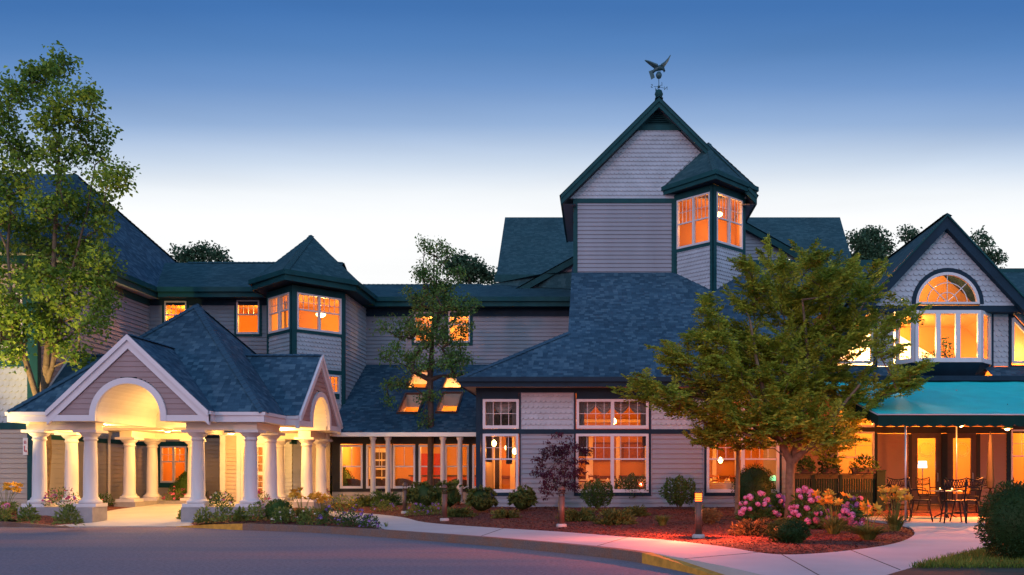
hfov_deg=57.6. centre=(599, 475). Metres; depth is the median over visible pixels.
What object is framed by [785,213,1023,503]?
gable wing
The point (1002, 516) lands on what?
clipped boxwood
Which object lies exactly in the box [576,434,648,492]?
window
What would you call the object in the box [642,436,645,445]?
curtain
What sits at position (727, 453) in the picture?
wall picture
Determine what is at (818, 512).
hydrangea
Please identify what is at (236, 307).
window
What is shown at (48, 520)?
mulch bed
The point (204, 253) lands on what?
tree
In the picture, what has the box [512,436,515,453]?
pendant lamp
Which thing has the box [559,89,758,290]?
gable tower
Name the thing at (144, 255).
guest wing
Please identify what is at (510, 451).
curtain
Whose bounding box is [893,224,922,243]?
tree
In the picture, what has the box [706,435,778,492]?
window
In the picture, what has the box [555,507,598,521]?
juniper
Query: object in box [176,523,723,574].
painted kerb ramp
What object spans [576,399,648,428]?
window
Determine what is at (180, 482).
clipped evergreen
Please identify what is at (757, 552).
walk joints
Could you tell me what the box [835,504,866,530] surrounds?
hydrangea
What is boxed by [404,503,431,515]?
flower clump
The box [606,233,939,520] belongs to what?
honey locust tree
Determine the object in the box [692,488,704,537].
bollard lamp
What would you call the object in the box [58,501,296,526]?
portico pavement
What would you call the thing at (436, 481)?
armchair
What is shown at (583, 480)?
serving counter
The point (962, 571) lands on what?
lawn
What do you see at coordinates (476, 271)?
tree
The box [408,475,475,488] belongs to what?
reception counter
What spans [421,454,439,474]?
wall picture
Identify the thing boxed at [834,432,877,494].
window
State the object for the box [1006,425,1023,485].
window
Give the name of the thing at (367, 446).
window
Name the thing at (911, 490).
bistro chair
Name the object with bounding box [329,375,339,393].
window
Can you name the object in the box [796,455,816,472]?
fence planter
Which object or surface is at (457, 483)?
shrub
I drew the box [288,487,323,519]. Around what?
daylily clump
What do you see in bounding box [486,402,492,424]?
curtain
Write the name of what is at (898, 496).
daylily clump
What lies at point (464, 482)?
armchair
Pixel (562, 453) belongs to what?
purple maple tree
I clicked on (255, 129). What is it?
sky
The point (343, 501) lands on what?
flower clump
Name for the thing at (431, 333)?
slim linden tree
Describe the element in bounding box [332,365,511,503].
sunroom
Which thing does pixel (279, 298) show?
window
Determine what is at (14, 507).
hydrangea
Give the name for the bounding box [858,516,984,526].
patio pavement
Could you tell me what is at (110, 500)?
flower clump
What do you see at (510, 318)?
wing
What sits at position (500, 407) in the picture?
swag valance
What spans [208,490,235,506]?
flower clump
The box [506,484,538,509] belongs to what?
rhododendron
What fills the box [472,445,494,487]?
window
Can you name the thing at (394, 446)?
window
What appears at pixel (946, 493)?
bistro table
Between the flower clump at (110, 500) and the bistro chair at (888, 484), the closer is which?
the bistro chair at (888, 484)
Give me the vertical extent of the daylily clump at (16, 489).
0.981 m
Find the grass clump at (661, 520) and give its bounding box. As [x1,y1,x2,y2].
[652,514,673,525]
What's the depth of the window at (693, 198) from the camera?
36.28 m
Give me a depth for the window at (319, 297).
35.74 m
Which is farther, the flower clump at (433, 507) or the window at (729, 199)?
the window at (729, 199)
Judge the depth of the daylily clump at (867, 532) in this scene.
17.43 m
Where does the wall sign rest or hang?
attached to the guest wing at (144, 255)
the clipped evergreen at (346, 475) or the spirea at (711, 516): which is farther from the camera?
the clipped evergreen at (346, 475)
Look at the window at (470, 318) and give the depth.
39.95 m
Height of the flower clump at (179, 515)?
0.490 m
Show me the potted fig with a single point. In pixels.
(944, 355)
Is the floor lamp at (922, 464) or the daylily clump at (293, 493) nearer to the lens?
the daylily clump at (293, 493)
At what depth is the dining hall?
30.99 m
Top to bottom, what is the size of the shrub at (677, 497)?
1.122 m
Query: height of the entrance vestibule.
2.750 m
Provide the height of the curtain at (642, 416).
0.959 m
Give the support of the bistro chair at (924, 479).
on the patio pavement at (927, 521)
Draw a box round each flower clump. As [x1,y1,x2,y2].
[0,505,13,521]
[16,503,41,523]
[41,487,80,506]
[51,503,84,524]
[98,492,115,505]
[161,486,183,500]
[174,488,186,499]
[175,510,180,518]
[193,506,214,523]
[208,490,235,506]
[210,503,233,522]
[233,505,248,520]
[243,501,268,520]
[258,488,271,503]
[271,506,296,523]
[294,506,324,524]
[317,505,349,525]
[324,494,364,509]
[337,507,370,526]
[359,513,382,528]
[370,499,398,511]
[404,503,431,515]
[423,501,447,514]
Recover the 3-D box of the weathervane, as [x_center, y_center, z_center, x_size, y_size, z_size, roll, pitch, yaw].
[2.297,-15.976,36.668,0.922,1.400,0.599,0,0,29]
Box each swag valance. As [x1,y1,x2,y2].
[494,402,511,412]
[584,402,639,412]
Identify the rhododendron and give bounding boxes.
[406,481,437,509]
[432,479,460,507]
[464,485,498,510]
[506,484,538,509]
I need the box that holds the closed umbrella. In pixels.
[986,432,993,490]
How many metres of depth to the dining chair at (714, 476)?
34.76 m
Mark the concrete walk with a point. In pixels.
(923, 543)
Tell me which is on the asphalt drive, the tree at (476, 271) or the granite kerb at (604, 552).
the granite kerb at (604, 552)
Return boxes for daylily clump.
[0,482,23,512]
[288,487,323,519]
[312,491,334,516]
[806,488,870,533]
[832,500,904,539]
[874,484,918,530]
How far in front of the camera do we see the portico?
27.77 m
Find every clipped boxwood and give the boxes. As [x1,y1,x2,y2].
[264,498,293,520]
[974,480,1023,559]
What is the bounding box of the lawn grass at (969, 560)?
[909,546,1023,568]
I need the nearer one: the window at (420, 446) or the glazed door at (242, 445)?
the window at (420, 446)
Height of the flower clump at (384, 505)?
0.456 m
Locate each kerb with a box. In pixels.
[0,521,74,527]
[242,523,646,562]
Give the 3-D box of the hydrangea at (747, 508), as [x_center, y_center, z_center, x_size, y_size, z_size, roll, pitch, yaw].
[4.136,0.816,24.530,1.174,0.870,0.981,0,0,0]
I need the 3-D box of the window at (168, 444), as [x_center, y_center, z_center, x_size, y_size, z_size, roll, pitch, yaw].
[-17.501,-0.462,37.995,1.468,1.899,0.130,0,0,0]
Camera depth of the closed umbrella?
27.21 m
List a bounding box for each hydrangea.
[0,501,18,514]
[734,490,777,520]
[762,492,784,517]
[787,485,822,520]
[804,504,833,528]
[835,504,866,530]
[837,494,873,516]
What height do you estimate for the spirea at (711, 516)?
0.457 m
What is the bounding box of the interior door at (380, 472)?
[369,448,393,488]
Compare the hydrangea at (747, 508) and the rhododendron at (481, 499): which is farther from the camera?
the rhododendron at (481, 499)
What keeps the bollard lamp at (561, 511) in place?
on the mulch bed
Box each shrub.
[446,479,470,504]
[578,478,614,509]
[614,473,647,497]
[658,474,695,509]
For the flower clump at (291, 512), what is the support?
on the mulch bed
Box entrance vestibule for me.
[219,433,331,500]
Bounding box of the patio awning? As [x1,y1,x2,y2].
[818,381,1023,521]
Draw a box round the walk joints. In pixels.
[482,528,900,574]
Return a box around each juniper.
[352,493,378,506]
[365,489,407,506]
[441,506,478,517]
[490,507,521,518]
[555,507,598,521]
[593,507,637,525]
[624,503,650,516]
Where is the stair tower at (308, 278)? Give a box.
[248,235,377,499]
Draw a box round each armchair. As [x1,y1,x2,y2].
[347,478,362,488]
[367,478,384,488]
[394,478,412,488]
[426,478,439,485]
[451,478,468,488]
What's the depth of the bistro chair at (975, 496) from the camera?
27.79 m
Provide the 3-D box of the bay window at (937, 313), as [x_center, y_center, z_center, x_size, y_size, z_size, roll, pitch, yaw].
[11.395,-4.570,30.305,2.154,1.703,0.110,0,0,0]
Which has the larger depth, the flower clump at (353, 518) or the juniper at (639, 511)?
the juniper at (639, 511)
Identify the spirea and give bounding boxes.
[702,507,722,524]
[724,517,770,536]
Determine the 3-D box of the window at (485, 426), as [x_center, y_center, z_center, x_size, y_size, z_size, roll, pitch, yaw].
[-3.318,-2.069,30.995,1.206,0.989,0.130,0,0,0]
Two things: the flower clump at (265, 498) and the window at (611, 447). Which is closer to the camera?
the flower clump at (265, 498)
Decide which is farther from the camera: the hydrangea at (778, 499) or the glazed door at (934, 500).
the glazed door at (934, 500)
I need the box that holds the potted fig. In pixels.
[932,337,954,357]
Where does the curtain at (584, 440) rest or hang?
hanging from the dining hall
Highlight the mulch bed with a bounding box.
[0,503,1014,562]
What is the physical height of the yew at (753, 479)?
1.625 m
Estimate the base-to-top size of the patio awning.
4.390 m
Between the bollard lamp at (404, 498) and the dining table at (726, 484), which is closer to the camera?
the bollard lamp at (404, 498)
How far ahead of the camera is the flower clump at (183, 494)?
34.76 m
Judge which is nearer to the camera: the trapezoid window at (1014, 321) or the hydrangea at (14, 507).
the hydrangea at (14, 507)
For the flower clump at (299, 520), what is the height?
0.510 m
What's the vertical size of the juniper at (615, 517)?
0.549 m
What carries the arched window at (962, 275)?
in the gable wing at (955, 275)
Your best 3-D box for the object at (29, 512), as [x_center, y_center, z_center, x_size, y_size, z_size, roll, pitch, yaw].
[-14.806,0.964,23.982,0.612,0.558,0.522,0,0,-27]
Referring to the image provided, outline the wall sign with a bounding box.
[23,438,27,454]
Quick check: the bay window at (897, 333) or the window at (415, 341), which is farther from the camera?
the window at (415, 341)
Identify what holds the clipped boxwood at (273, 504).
on the mulch bed
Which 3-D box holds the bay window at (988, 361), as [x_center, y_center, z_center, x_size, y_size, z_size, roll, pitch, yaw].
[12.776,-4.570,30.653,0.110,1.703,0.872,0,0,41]
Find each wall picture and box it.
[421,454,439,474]
[593,442,609,460]
[622,442,642,460]
[716,442,734,460]
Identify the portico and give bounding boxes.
[5,303,344,522]
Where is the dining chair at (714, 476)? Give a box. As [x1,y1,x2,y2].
[709,475,718,481]
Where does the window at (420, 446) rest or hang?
in the sunroom
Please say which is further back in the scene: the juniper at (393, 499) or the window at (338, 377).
the window at (338, 377)
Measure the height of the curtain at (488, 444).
0.920 m
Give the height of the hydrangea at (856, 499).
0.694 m
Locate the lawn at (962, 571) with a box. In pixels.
[888,552,1023,574]
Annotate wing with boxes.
[0,173,178,507]
[150,262,571,500]
[494,217,879,287]
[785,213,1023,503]
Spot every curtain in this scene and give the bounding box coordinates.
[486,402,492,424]
[486,436,491,461]
[504,436,513,463]
[512,402,515,424]
[579,402,583,424]
[579,436,588,455]
[640,402,645,424]
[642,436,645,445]
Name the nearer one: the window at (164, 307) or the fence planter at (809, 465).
the fence planter at (809, 465)
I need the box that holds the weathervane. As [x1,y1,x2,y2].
[645,55,670,90]
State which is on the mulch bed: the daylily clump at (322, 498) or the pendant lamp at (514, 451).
the daylily clump at (322, 498)
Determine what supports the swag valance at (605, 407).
hanging from the dining hall
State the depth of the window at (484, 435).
30.93 m
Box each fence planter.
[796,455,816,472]
[817,453,842,473]
[848,454,879,472]
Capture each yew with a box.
[730,463,777,507]
[764,516,811,543]
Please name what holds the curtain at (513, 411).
hanging from the dining hall
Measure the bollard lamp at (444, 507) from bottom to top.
1.075 m
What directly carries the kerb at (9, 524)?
on the asphalt drive
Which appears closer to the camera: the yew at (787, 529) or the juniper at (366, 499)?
the yew at (787, 529)
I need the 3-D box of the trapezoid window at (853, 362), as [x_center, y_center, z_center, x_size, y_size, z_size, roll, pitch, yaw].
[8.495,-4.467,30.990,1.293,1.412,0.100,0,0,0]
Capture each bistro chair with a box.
[887,477,911,517]
[907,477,932,521]
[915,477,940,510]
[939,477,967,523]
[949,477,983,520]
[966,477,989,511]
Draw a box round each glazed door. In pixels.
[241,444,264,499]
[911,433,940,503]
[946,433,975,503]
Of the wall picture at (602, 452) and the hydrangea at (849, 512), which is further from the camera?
the wall picture at (602, 452)
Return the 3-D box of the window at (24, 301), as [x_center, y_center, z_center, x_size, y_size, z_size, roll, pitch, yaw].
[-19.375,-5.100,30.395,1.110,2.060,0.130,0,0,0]
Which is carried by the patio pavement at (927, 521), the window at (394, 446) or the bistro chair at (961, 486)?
the bistro chair at (961, 486)
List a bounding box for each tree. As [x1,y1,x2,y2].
[0,40,140,496]
[167,240,233,262]
[369,233,483,485]
[436,249,496,284]
[529,432,593,500]
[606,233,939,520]
[707,394,753,514]
[845,224,898,260]
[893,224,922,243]
[969,225,1008,267]
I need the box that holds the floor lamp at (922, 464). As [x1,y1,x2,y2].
[918,461,926,493]
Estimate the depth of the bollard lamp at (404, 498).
29.23 m
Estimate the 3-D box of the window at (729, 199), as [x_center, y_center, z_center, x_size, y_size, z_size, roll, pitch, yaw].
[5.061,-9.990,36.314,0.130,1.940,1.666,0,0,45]
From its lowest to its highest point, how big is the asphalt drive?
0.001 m
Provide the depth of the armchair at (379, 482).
35.68 m
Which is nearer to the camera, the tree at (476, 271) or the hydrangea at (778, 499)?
the hydrangea at (778, 499)
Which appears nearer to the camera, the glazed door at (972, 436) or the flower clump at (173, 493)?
the flower clump at (173, 493)
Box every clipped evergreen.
[168,470,186,499]
[330,467,353,494]
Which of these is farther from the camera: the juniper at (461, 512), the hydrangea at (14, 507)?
the hydrangea at (14, 507)
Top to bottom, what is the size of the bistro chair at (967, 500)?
1.120 m
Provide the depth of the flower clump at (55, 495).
26.90 m
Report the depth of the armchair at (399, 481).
35.67 m
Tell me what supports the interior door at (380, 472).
attached to the sunroom
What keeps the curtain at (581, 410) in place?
hanging from the dining hall
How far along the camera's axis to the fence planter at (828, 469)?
28.40 m
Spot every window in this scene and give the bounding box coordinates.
[0,289,26,351]
[157,441,187,487]
[162,301,188,322]
[234,300,261,336]
[268,292,288,333]
[297,292,341,333]
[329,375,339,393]
[340,445,362,487]
[366,445,391,487]
[393,445,414,487]
[412,312,437,344]
[419,445,440,487]
[445,445,468,487]
[446,311,472,344]
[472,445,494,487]
[483,399,518,428]
[483,434,518,492]
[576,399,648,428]
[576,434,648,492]
[677,192,709,248]
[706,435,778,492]
[717,192,742,248]
[834,411,876,426]
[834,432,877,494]
[839,329,872,363]
[895,310,914,364]
[911,268,983,304]
[915,310,980,361]
[981,310,991,364]
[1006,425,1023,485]
[1012,317,1023,363]
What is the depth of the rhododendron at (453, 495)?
29.21 m
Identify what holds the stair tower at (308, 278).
on the ground
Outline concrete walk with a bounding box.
[329,511,989,574]
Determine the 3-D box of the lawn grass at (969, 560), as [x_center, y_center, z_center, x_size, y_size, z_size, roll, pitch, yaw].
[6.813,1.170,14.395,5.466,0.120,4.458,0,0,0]
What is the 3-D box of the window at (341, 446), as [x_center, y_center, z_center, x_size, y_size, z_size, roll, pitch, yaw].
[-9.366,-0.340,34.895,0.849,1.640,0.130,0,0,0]
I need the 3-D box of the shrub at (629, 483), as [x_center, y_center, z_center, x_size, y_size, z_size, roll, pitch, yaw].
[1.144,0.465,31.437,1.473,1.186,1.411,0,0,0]
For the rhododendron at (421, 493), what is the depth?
29.17 m
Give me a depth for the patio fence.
28.48 m
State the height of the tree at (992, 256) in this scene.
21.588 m
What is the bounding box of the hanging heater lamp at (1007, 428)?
[1001,404,1012,429]
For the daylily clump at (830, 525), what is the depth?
19.29 m
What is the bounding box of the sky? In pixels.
[0,0,1023,284]
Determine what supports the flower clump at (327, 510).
on the mulch bed
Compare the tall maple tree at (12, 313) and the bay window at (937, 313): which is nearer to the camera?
the tall maple tree at (12, 313)
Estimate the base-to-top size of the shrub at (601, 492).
1.024 m
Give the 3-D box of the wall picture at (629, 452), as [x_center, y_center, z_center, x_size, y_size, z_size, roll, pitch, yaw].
[1.279,-0.950,36.495,0.840,0.740,0.070,0,0,0]
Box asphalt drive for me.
[0,527,694,574]
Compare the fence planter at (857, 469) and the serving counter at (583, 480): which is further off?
the serving counter at (583, 480)
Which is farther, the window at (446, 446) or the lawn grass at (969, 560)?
the window at (446, 446)
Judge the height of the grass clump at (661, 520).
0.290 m
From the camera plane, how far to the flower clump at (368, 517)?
21.79 m
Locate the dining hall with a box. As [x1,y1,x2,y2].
[456,267,870,506]
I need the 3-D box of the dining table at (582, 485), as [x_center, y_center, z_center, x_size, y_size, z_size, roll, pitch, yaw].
[-0.090,0.535,33.422,1.673,0.930,1.652,0,0,0]
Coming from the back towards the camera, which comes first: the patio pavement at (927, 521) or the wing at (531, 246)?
the wing at (531, 246)
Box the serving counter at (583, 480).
[579,479,643,481]
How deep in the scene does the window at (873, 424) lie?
34.43 m
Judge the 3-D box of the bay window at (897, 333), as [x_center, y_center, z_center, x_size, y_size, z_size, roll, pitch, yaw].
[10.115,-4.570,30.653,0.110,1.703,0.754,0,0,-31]
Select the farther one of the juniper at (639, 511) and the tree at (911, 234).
the tree at (911, 234)
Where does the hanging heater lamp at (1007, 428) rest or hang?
hanging from the patio awning
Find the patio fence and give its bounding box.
[795,470,885,511]
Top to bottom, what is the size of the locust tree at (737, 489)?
3.683 m
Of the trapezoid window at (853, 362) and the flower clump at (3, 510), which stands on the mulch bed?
the flower clump at (3, 510)
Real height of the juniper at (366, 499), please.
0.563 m
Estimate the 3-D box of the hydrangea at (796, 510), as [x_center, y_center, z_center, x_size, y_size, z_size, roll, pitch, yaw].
[5.412,0.747,24.298,1.035,1.000,0.895,0,0,18]
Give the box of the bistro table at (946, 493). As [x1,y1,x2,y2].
[928,490,962,517]
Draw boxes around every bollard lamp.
[401,483,407,513]
[440,484,448,520]
[556,486,566,526]
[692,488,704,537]
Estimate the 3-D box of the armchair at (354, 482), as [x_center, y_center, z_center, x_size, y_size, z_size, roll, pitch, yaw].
[-9.627,0.542,36.144,0.836,0.884,0.836,0,0,45]
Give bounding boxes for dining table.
[579,478,618,488]
[709,478,734,488]
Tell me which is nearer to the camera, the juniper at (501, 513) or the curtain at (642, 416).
the juniper at (501, 513)
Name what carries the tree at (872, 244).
on the ground
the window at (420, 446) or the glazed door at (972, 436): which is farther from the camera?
the window at (420, 446)

